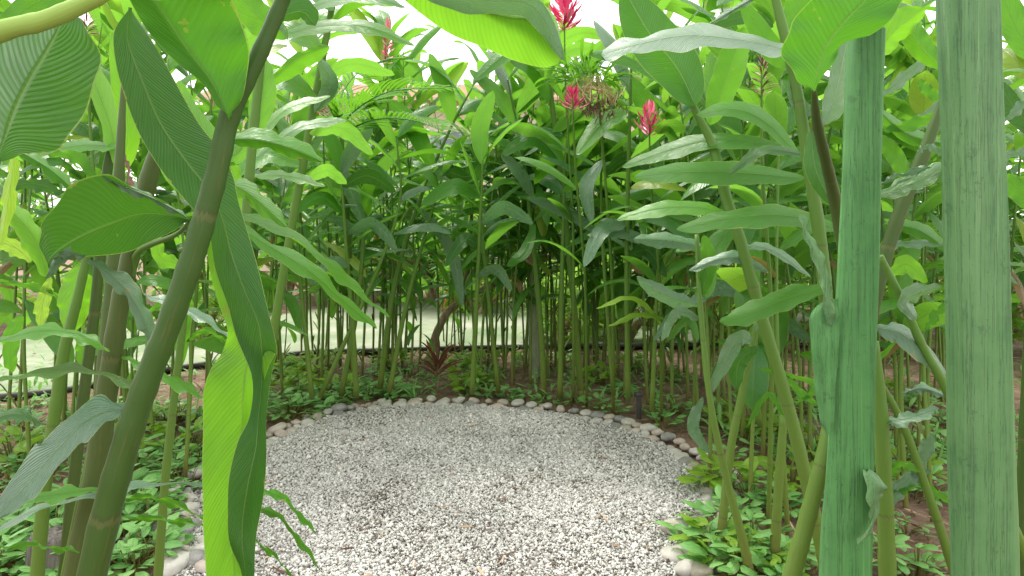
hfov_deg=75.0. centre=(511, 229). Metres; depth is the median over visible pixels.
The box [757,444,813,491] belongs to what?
ground cover plant
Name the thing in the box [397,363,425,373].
ground cover plant
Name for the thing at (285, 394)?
ground cover plant
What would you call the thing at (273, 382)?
ground cover plant
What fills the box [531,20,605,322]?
ginger plant
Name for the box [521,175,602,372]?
ginger plant
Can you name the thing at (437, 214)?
ginger plant
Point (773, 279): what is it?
flowering ginger
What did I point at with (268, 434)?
stone
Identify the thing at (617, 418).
stone
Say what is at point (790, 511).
ground cover plant
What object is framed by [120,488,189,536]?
ground cover plant
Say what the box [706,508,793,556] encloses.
ground cover plant
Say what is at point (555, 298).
ginger plant
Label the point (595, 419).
stone
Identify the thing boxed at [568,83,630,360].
ginger plant
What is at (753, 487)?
ground cover plant
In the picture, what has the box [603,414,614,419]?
stone
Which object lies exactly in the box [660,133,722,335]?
ginger plant
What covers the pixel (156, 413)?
ground cover plant
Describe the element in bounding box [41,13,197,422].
ginger plant
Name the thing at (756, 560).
ground cover plant
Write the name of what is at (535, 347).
tree
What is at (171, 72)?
ginger plant
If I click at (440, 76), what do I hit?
ginger plant
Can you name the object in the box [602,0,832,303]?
ginger plant
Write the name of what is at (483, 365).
ground cover plant
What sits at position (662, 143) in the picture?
ginger plant
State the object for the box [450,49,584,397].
ginger plant
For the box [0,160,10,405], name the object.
ginger plant
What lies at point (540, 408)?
stone
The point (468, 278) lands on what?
ginger plant
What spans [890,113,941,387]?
ginger plant
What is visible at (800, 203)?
ginger plant
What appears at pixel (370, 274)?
ginger plant
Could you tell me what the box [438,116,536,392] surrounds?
ginger plant
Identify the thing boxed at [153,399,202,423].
ground cover plant
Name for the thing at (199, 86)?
ginger plant
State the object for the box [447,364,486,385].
ground cover plant
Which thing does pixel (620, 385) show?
ground cover plant
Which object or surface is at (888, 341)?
shrub
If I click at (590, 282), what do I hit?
ginger plant
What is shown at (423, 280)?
ginger plant
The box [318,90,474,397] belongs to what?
ginger plant
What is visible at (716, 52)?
ginger plant
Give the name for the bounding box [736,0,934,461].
ginger plant
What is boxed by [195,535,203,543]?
stone
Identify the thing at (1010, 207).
ginger plant
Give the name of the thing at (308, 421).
stone
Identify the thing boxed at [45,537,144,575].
ground cover plant
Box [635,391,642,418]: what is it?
garden light
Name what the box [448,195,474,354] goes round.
ginger plant
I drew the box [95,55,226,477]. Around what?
ginger plant
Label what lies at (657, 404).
ground cover plant
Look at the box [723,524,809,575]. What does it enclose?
ground cover plant
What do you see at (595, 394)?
ground cover plant
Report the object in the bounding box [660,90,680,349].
ginger plant
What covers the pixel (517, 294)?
ginger plant
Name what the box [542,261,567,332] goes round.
ginger plant
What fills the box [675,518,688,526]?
stone
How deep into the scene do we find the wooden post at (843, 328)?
1.50 m
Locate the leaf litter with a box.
[0,353,1019,575]
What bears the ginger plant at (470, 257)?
on the soil
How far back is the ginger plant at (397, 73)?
7.39 m
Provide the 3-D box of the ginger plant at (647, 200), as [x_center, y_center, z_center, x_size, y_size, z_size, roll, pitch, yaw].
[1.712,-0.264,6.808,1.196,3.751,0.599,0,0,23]
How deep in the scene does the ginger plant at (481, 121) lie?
4.93 m
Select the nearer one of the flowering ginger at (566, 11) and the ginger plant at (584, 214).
the flowering ginger at (566, 11)
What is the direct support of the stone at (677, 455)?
on the soil
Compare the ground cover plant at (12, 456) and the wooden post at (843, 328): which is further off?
the ground cover plant at (12, 456)
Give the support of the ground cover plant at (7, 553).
on the soil
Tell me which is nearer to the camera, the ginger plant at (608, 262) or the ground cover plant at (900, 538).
the ground cover plant at (900, 538)
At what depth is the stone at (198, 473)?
4.01 m
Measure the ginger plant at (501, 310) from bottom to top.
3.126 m
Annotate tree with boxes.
[0,112,87,228]
[4,159,80,268]
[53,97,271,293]
[425,180,582,361]
[468,114,593,378]
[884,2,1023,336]
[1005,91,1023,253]
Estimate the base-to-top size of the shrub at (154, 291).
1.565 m
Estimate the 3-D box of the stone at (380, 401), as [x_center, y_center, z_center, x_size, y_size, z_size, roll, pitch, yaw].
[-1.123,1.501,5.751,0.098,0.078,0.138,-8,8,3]
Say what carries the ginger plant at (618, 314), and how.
on the soil
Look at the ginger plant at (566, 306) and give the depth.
8.57 m
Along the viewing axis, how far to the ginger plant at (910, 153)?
4.35 m
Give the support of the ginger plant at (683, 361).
on the soil
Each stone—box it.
[151,519,156,536]
[163,556,188,575]
[164,544,185,556]
[164,549,180,559]
[164,551,190,562]
[178,487,192,494]
[179,497,194,502]
[179,501,199,514]
[180,524,193,533]
[181,467,201,479]
[186,560,195,567]
[187,518,201,527]
[189,493,197,498]
[189,542,204,550]
[189,549,204,561]
[194,560,205,572]
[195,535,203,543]
[198,493,202,502]
[266,422,287,434]
[266,432,272,438]
[266,439,274,445]
[274,429,288,436]
[286,427,296,432]
[291,419,300,425]
[301,418,315,424]
[312,412,322,419]
[322,408,332,414]
[329,403,347,413]
[332,411,344,415]
[347,405,355,410]
[367,405,379,409]
[377,398,385,405]
[380,402,391,407]
[393,400,406,406]
[406,399,422,404]
[426,395,435,402]
[436,399,448,405]
[455,396,464,403]
[464,400,474,407]
[469,397,479,403]
[490,403,503,408]
[497,399,508,405]
[511,399,523,406]
[517,405,529,410]
[526,401,536,408]
[533,406,543,410]
[542,402,552,409]
[556,405,564,412]
[570,408,578,413]
[580,409,591,416]
[589,411,604,418]
[590,417,603,422]
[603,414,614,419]
[603,419,612,423]
[610,422,620,427]
[613,415,625,423]
[620,424,631,430]
[621,418,635,427]
[628,427,640,431]
[631,422,640,427]
[640,423,657,433]
[641,430,649,436]
[647,435,659,441]
[651,428,663,436]
[659,546,684,562]
[660,520,682,535]
[661,432,674,441]
[668,448,681,454]
[673,438,685,444]
[673,452,688,458]
[674,541,687,553]
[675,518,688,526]
[675,559,692,575]
[678,456,695,464]
[680,443,689,450]
[687,462,700,468]
[689,447,699,455]
[690,561,713,575]
[699,485,714,493]
[700,493,712,500]
[713,566,723,573]
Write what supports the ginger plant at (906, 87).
on the soil
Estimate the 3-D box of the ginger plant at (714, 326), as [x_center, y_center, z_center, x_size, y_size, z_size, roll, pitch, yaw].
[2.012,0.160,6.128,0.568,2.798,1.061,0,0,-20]
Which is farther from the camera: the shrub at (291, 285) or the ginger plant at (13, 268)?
the shrub at (291, 285)
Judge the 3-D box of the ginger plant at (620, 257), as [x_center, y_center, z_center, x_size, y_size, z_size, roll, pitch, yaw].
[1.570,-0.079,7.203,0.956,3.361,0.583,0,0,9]
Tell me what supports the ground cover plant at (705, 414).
on the soil
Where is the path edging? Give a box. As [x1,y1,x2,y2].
[0,342,808,399]
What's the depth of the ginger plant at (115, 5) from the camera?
5.12 m
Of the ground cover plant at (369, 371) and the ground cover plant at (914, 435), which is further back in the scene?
the ground cover plant at (369, 371)
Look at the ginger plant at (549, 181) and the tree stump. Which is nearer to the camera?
the tree stump
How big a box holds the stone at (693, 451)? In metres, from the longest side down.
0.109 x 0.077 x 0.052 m
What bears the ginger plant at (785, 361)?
on the soil
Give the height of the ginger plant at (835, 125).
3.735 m
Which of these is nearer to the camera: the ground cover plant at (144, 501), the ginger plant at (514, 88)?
the ground cover plant at (144, 501)
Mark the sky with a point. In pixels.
(605, 12)
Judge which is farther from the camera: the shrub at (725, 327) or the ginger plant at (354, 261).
the shrub at (725, 327)
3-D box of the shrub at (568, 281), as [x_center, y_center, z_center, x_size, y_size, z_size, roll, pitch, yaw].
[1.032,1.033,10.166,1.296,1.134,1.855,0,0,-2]
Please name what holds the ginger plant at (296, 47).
on the soil
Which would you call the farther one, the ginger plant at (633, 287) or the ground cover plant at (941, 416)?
the ginger plant at (633, 287)
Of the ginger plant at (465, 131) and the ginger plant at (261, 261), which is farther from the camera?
the ginger plant at (465, 131)
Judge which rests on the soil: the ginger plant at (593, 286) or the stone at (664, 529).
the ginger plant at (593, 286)
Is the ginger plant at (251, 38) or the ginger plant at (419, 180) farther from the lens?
the ginger plant at (419, 180)
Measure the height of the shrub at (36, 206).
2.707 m
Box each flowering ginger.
[42,13,142,334]
[259,159,345,375]
[286,105,365,370]
[371,17,427,357]
[515,84,640,405]
[533,0,623,403]
[601,99,695,421]
[745,55,779,528]
[764,184,828,426]
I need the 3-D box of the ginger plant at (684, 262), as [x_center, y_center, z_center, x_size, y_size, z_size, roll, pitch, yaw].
[1.565,-0.280,4.367,1.057,3.714,0.644,0,0,40]
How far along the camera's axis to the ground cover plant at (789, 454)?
4.39 m
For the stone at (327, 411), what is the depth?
5.35 m
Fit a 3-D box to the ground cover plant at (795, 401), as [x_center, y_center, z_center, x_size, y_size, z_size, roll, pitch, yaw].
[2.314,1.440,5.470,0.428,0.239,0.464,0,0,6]
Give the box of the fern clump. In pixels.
[531,38,637,412]
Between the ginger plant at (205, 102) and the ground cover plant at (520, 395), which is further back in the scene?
the ground cover plant at (520, 395)
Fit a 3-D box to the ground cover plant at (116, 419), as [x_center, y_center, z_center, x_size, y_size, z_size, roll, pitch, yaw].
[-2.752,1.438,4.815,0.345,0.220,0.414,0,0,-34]
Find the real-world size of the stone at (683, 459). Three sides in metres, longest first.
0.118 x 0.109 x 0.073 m
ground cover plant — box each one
[0,410,47,430]
[0,425,45,452]
[0,426,45,462]
[0,454,26,471]
[0,463,14,492]
[0,465,20,477]
[0,506,62,552]
[0,524,29,575]
[0,533,25,575]
[0,534,51,575]
[1,441,32,473]
[1,503,54,532]
[2,517,62,567]
[4,550,24,575]
[5,488,63,545]
[11,396,49,411]
[16,552,57,575]
[18,488,60,524]
[24,478,129,526]
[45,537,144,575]
[53,464,68,480]
[54,521,195,575]
[57,468,154,510]
[58,500,152,524]
[61,411,70,418]
[85,428,163,459]
[108,538,154,575]
[111,512,193,575]
[114,410,154,426]
[114,422,161,454]
[117,502,191,556]
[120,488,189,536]
[122,474,188,514]
[122,491,156,522]
[125,487,184,504]
[131,463,160,494]
[133,446,181,477]
[133,478,195,491]
[141,442,201,473]
[144,450,198,487]
[146,414,202,448]
[148,398,185,424]
[149,457,201,491]
[151,426,202,455]
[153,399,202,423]
[154,395,183,406]
[172,445,202,464]
[178,400,202,418]
[266,393,325,422]
[267,392,321,414]
[268,387,294,403]
[270,374,279,390]
[271,359,288,379]
[271,393,338,418]
[273,353,311,373]
[276,368,316,391]
[280,382,308,396]
[283,383,331,405]
[285,350,315,364]
[286,355,327,375]
[303,370,352,395]
[305,382,352,401]
[310,391,352,409]
[312,348,344,367]
[323,380,369,401]
[348,383,387,397]
[358,382,384,398]
[360,378,373,387]
[361,361,402,377]
[362,388,389,398]
[368,375,421,397]
[369,348,410,370]
[373,383,417,398]
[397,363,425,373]
[445,354,470,369]
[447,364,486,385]
[447,370,486,394]
[450,349,478,361]
[460,364,494,381]
[462,348,501,368]
[466,380,508,397]
[478,367,501,385]
[495,388,528,399]
[508,388,540,400]
[510,351,528,365]
[529,393,558,404]
[548,352,570,366]
[552,392,589,406]
[575,366,608,379]
[578,392,621,410]
[582,360,618,385]
[600,382,634,396]
[602,402,632,414]
[606,380,637,389]
[618,351,649,371]
[641,406,673,414]
[645,394,691,414]
[646,411,686,429]
[653,512,730,554]
[656,361,679,377]
[665,373,692,382]
[668,512,752,563]
[674,484,765,531]
[675,447,765,492]
[677,532,782,575]
[682,396,734,421]
[685,520,755,564]
[691,526,786,575]
[692,454,743,476]
[701,397,747,429]
[705,493,763,518]
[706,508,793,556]
[712,443,748,458]
[713,507,763,524]
[714,422,776,448]
[715,539,810,575]
[718,471,802,505]
[722,409,776,437]
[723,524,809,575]
[736,481,766,501]
[740,414,777,440]
[745,493,800,517]
[746,496,803,517]
[747,442,807,459]
[748,480,822,517]
[750,530,818,575]
[754,533,817,570]
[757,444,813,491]
[761,391,798,416]
[776,386,814,402]
[776,390,818,416]
[787,422,818,449]
[872,542,948,575]
[873,532,929,573]
[874,443,909,467]
[874,445,946,478]
[874,466,919,493]
[885,377,906,393]
[889,414,945,442]
[890,432,946,460]
[891,388,944,409]
[892,443,946,474]
[892,475,942,506]
[894,516,936,536]
[906,461,947,498]
[912,433,946,455]
[916,383,940,400]
[921,409,945,423]
[923,430,946,450]
[931,405,945,424]
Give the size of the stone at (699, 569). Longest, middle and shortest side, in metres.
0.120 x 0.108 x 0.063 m
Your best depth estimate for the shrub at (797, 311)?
8.42 m
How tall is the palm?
3.068 m
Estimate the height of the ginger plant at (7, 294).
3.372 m
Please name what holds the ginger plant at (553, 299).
on the soil
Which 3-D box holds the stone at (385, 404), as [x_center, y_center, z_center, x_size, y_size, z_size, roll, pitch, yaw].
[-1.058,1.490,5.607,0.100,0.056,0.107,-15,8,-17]
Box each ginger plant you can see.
[0,0,91,444]
[0,0,108,238]
[0,0,161,244]
[0,7,114,456]
[0,11,88,454]
[0,32,139,575]
[0,116,97,422]
[0,151,321,575]
[0,155,48,444]
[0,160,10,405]
[0,165,22,301]
[0,256,100,575]
[3,313,12,324]
[8,58,139,419]
[16,111,86,381]
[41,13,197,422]
[68,57,175,400]
[68,67,132,336]
[69,22,107,400]
[72,54,108,392]
[76,0,563,575]
[90,8,206,379]
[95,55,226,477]
[99,0,150,397]
[101,0,158,402]
[107,43,185,398]
[111,29,181,427]
[126,138,180,451]
[126,254,151,379]
[138,28,256,423]
[148,33,280,373]
[149,237,225,575]
[155,88,275,371]
[160,52,258,256]
[173,203,221,391]
[176,0,413,226]
[221,164,281,330]
[237,107,301,399]
[238,120,295,276]
[239,0,394,342]
[241,113,356,397]
[242,24,287,308]
[252,93,326,335]
[257,117,286,376]
[258,0,351,396]
[258,64,319,298]
[258,230,299,359]
[266,0,356,372]
[268,194,331,355]
[269,149,344,371]
[272,90,288,304]
[277,157,326,366]
[284,73,319,355]
[288,158,367,367]
[290,57,361,344]
[292,81,365,381]
[295,166,369,363]
[299,128,400,396]
[300,98,335,348]
[308,7,427,372]
[308,155,360,311]
[309,126,430,395]
[311,104,355,348]
[313,112,367,359]
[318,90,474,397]
[324,168,361,347]
[325,52,407,362]
[338,98,449,366]
[340,115,411,376]
[344,11,460,377]
[345,56,442,343]
[357,197,405,302]
[358,56,462,376]
[360,95,416,365]
[361,9,428,374]
[366,135,478,392]
[366,138,432,370]
[372,163,428,352]
[373,143,425,367]
[377,53,497,388]
[384,80,470,339]
[385,221,425,360]
[386,229,454,376]
[388,124,434,347]
[389,52,440,363]
[401,144,472,353]
[408,62,485,359]
[414,145,468,340]
[416,125,487,357]
[421,91,532,394]
[434,249,459,351]
[436,79,501,346]
[436,222,473,343]
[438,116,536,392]
[445,164,468,345]
[446,45,514,342]
[448,71,522,362]
[448,139,541,373]
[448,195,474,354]
[449,14,561,384]
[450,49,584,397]
[454,40,547,380]
[456,90,507,357]
[457,84,520,341]
[460,102,559,351]
[462,26,579,385]
[463,121,517,374]
[472,114,551,378]
[475,0,621,402]
[485,67,557,370]
[490,109,566,337]
[492,51,581,370]
[497,151,539,360]
[498,166,580,378]
[503,64,599,290]
[507,155,543,374]
[509,71,604,381]
[509,197,547,367]
[511,40,619,398]
[516,0,556,383]
[519,59,575,358]
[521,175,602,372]
[524,77,581,367]
[526,74,665,395]
[526,222,568,343]
[527,104,608,343]
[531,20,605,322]
[539,158,600,370]
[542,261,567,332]
[547,156,615,326]
[549,75,631,349]
[550,78,595,367]
[552,168,577,357]
[567,56,623,361]
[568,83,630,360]
[571,69,609,362]
[575,107,625,360]
[575,127,608,320]
[576,0,684,402]
[576,70,681,398]
[576,107,617,367]
[581,140,608,367]
[581,255,607,365]
[587,102,727,411]
[588,74,609,333]
[589,0,788,481]
[591,149,624,379]
[594,22,659,339]
[599,182,635,350]
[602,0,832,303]
[602,70,651,329]
[602,70,651,372]
[608,181,635,280]
[612,180,633,363]
[614,94,680,331]
[617,0,833,569]
[618,98,671,381]
[619,114,679,377]
[622,112,683,341]
[623,47,709,409]
[623,74,669,363]
[623,76,661,404]
[630,166,685,369]
[630,200,654,367]
[635,115,691,342]
[637,279,682,361]
[642,111,722,375]
[644,0,828,444]
[645,248,694,379]
[646,88,736,427]
[650,10,726,406]
[660,7,828,464]
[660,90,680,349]
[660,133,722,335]
[661,86,695,400]
[661,234,753,575]
[662,25,791,425]
[665,116,733,385]
[676,53,828,427]
[676,132,702,372]
[677,0,810,455]
[680,0,831,537]
[687,156,731,393]
[689,0,750,409]
[695,51,748,354]
[700,0,728,358]
[700,157,728,376]
[706,96,835,434]
[708,5,731,332]
[711,1,824,421]
[716,0,830,504]
[717,317,786,565]
[727,143,832,283]
[733,62,828,430]
[733,164,805,284]
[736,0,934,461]
[741,189,807,283]
[743,62,842,371]
[752,7,895,298]
[766,197,829,380]
[770,186,835,387]
[772,146,830,380]
[773,184,811,356]
[780,0,901,251]
[782,342,895,575]
[791,65,938,340]
[792,128,841,278]
[794,82,896,279]
[805,129,842,298]
[805,144,836,297]
[808,0,943,479]
[818,94,841,289]
[825,89,915,296]
[825,131,921,324]
[828,69,941,456]
[835,43,944,508]
[875,283,950,575]
[877,20,1023,477]
[878,6,1023,563]
[879,0,1023,521]
[879,8,944,449]
[880,114,892,376]
[880,116,944,402]
[881,128,944,402]
[881,158,944,406]
[882,95,940,406]
[884,0,934,405]
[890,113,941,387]
[894,0,942,402]
[932,67,1023,333]
[1001,0,1023,575]
[1003,48,1023,304]
[1003,69,1023,293]
[1010,131,1023,257]
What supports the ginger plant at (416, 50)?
on the soil
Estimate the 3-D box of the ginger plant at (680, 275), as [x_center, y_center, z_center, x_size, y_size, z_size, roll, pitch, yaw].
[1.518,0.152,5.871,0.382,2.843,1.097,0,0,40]
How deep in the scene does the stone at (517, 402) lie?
5.63 m
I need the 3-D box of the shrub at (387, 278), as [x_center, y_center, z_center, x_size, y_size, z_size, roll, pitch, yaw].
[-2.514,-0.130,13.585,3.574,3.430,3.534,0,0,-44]
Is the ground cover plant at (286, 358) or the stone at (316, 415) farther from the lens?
the ground cover plant at (286, 358)
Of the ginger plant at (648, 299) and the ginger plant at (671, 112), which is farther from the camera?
the ginger plant at (648, 299)
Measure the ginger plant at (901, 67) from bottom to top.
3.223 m
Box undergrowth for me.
[0,339,1021,474]
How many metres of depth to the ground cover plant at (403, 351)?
7.23 m
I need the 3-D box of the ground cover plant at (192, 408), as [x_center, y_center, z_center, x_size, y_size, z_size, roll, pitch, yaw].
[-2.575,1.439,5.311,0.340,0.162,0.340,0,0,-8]
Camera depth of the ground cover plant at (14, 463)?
4.11 m
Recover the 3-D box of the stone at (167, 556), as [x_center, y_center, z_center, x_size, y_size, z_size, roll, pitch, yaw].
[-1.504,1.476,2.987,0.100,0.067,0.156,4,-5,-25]
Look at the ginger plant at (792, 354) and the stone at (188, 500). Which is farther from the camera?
the ginger plant at (792, 354)
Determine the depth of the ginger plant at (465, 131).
7.89 m
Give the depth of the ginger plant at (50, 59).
0.90 m
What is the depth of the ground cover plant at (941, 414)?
5.30 m
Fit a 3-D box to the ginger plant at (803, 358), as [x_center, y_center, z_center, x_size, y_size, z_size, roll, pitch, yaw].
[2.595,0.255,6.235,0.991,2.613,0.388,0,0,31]
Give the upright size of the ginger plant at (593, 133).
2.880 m
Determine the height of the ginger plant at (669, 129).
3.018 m
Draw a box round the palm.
[271,57,462,370]
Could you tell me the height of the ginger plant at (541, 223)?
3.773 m
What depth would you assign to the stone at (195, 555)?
2.97 m
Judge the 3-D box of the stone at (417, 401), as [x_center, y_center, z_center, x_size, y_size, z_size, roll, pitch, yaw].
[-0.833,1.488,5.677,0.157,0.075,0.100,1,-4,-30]
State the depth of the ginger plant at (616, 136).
5.99 m
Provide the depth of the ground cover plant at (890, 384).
5.89 m
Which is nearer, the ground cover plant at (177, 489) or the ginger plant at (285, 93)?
the ground cover plant at (177, 489)
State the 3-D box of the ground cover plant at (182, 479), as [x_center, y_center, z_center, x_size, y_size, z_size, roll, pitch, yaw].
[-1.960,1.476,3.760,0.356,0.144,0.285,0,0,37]
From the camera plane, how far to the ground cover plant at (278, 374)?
6.79 m
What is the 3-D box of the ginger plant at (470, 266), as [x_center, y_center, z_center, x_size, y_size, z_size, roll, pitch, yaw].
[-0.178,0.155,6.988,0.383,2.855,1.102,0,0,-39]
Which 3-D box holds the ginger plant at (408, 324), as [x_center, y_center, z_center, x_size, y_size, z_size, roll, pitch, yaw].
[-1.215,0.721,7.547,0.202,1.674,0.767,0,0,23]
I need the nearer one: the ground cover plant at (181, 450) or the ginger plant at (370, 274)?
the ground cover plant at (181, 450)
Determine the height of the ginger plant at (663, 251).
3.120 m
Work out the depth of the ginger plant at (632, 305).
6.48 m
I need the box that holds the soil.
[0,253,1022,575]
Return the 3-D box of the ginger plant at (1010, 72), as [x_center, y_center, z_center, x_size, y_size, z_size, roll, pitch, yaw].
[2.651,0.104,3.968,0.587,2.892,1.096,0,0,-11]
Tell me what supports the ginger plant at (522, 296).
on the soil
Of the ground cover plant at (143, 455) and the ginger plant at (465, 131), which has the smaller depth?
the ground cover plant at (143, 455)
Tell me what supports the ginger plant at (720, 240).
on the soil
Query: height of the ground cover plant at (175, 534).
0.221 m
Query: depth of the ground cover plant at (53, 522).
3.19 m
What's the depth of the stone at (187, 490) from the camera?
3.74 m
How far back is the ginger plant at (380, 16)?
6.54 m
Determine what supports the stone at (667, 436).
on the soil
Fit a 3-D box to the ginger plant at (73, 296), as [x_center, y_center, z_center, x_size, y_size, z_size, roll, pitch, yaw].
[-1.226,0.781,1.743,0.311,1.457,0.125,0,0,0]
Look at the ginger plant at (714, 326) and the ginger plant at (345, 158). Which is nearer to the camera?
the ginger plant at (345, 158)
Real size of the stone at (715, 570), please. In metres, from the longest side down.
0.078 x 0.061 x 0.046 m
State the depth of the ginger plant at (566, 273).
7.22 m
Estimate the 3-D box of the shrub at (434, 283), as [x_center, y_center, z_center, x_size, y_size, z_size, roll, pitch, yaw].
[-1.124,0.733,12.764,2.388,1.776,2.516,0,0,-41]
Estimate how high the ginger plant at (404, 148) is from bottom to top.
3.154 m
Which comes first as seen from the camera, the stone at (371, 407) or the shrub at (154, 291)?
the stone at (371, 407)
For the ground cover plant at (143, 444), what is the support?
on the soil
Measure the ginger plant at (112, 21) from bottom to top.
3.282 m
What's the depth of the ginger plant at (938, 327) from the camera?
5.84 m
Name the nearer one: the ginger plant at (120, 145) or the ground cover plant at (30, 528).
the ginger plant at (120, 145)
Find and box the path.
[0,299,808,392]
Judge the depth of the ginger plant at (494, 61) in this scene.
5.39 m
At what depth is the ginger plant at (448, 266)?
8.61 m
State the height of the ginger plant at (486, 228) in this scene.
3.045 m
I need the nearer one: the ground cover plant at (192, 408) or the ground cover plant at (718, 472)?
the ground cover plant at (718, 472)
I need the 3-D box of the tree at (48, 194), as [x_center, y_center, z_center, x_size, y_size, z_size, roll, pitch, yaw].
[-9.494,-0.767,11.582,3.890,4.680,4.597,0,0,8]
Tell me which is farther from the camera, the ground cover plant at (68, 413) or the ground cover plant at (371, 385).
the ground cover plant at (371, 385)
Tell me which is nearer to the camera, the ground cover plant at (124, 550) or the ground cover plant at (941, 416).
the ground cover plant at (124, 550)
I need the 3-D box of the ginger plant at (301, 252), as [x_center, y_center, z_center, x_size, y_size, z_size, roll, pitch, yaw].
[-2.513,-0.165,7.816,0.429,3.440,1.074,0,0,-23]
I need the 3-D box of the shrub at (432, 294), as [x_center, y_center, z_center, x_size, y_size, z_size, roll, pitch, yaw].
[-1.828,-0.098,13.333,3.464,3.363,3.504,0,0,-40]
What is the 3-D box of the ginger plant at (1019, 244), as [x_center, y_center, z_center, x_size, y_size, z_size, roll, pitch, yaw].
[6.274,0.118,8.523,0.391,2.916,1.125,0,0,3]
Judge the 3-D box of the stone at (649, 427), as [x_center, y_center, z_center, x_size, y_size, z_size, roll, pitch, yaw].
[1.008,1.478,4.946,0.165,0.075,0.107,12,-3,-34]
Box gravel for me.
[173,403,704,575]
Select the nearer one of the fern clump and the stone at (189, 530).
the stone at (189, 530)
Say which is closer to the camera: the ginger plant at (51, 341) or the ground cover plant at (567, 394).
the ginger plant at (51, 341)
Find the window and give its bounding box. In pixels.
[433,129,468,165]
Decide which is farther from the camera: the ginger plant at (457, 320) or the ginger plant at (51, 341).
the ginger plant at (457, 320)
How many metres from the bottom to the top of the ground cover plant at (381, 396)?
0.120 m
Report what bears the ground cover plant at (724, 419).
on the soil
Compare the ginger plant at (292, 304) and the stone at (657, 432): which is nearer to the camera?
the stone at (657, 432)
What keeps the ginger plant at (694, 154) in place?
on the soil
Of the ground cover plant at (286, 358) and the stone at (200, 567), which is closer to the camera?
the stone at (200, 567)
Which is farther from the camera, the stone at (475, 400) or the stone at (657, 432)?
the stone at (475, 400)
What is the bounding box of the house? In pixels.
[195,85,681,270]
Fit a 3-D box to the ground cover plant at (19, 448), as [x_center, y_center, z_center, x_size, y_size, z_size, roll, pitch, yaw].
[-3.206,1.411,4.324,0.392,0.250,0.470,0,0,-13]
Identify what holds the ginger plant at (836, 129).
on the soil
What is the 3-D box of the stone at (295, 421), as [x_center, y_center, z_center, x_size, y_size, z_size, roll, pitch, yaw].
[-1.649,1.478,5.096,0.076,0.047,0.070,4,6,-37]
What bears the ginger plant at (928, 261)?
on the soil
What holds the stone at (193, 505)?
on the gravel
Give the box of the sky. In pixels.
[3,0,1023,223]
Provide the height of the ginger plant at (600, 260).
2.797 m
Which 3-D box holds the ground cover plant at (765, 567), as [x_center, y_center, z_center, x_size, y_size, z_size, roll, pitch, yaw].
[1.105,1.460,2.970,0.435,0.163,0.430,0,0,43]
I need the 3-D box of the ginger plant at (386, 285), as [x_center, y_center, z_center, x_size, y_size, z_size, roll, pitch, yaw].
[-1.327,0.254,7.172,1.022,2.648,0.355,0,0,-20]
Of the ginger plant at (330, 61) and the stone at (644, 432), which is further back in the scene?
the ginger plant at (330, 61)
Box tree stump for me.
[25,525,61,568]
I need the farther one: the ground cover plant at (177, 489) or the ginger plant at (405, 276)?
the ginger plant at (405, 276)
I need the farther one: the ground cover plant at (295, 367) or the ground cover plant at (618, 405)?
the ground cover plant at (295, 367)
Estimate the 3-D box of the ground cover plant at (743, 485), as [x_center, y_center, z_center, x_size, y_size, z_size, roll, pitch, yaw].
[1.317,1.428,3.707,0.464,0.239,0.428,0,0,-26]
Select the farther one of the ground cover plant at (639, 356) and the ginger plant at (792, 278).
the ginger plant at (792, 278)
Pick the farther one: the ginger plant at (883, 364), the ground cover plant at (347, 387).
the ginger plant at (883, 364)
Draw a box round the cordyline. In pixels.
[415,339,468,388]
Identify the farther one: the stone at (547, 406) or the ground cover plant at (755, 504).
the stone at (547, 406)
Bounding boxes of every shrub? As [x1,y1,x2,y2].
[0,177,54,275]
[0,266,102,329]
[138,253,209,310]
[148,255,227,339]
[257,191,357,293]
[261,216,370,303]
[310,153,478,302]
[335,146,498,300]
[360,236,438,299]
[391,224,506,312]
[426,170,552,306]
[436,263,513,312]
[476,193,596,301]
[517,272,610,346]
[523,241,632,315]
[549,260,608,319]
[567,264,687,341]
[620,180,812,315]
[653,280,748,350]
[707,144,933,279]
[713,263,833,349]
[880,300,934,352]
[928,280,1023,349]
[931,149,1023,329]
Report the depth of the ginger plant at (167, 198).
4.84 m
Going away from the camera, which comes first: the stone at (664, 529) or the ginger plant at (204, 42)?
the ginger plant at (204, 42)
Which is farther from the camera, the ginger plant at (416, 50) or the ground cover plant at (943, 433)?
the ginger plant at (416, 50)
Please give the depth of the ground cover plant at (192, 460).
3.94 m
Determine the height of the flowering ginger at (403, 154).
3.534 m
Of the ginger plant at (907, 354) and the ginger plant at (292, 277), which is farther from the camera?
the ginger plant at (292, 277)
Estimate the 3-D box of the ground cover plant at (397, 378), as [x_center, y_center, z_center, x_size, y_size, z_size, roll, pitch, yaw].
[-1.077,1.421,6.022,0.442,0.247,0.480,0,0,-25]
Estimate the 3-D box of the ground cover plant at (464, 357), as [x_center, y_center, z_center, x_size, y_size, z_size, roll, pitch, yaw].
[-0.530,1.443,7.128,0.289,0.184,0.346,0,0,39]
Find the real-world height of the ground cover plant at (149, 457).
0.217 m
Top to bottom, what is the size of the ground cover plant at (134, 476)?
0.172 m
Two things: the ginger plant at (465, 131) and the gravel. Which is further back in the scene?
the ginger plant at (465, 131)
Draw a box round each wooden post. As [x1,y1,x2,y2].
[798,27,887,575]
[935,0,1019,575]
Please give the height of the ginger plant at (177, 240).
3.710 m
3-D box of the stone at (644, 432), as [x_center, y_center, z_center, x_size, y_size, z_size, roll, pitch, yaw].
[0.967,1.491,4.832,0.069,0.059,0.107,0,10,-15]
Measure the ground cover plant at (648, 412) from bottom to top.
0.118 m
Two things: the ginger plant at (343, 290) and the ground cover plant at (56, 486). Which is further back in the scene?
the ginger plant at (343, 290)

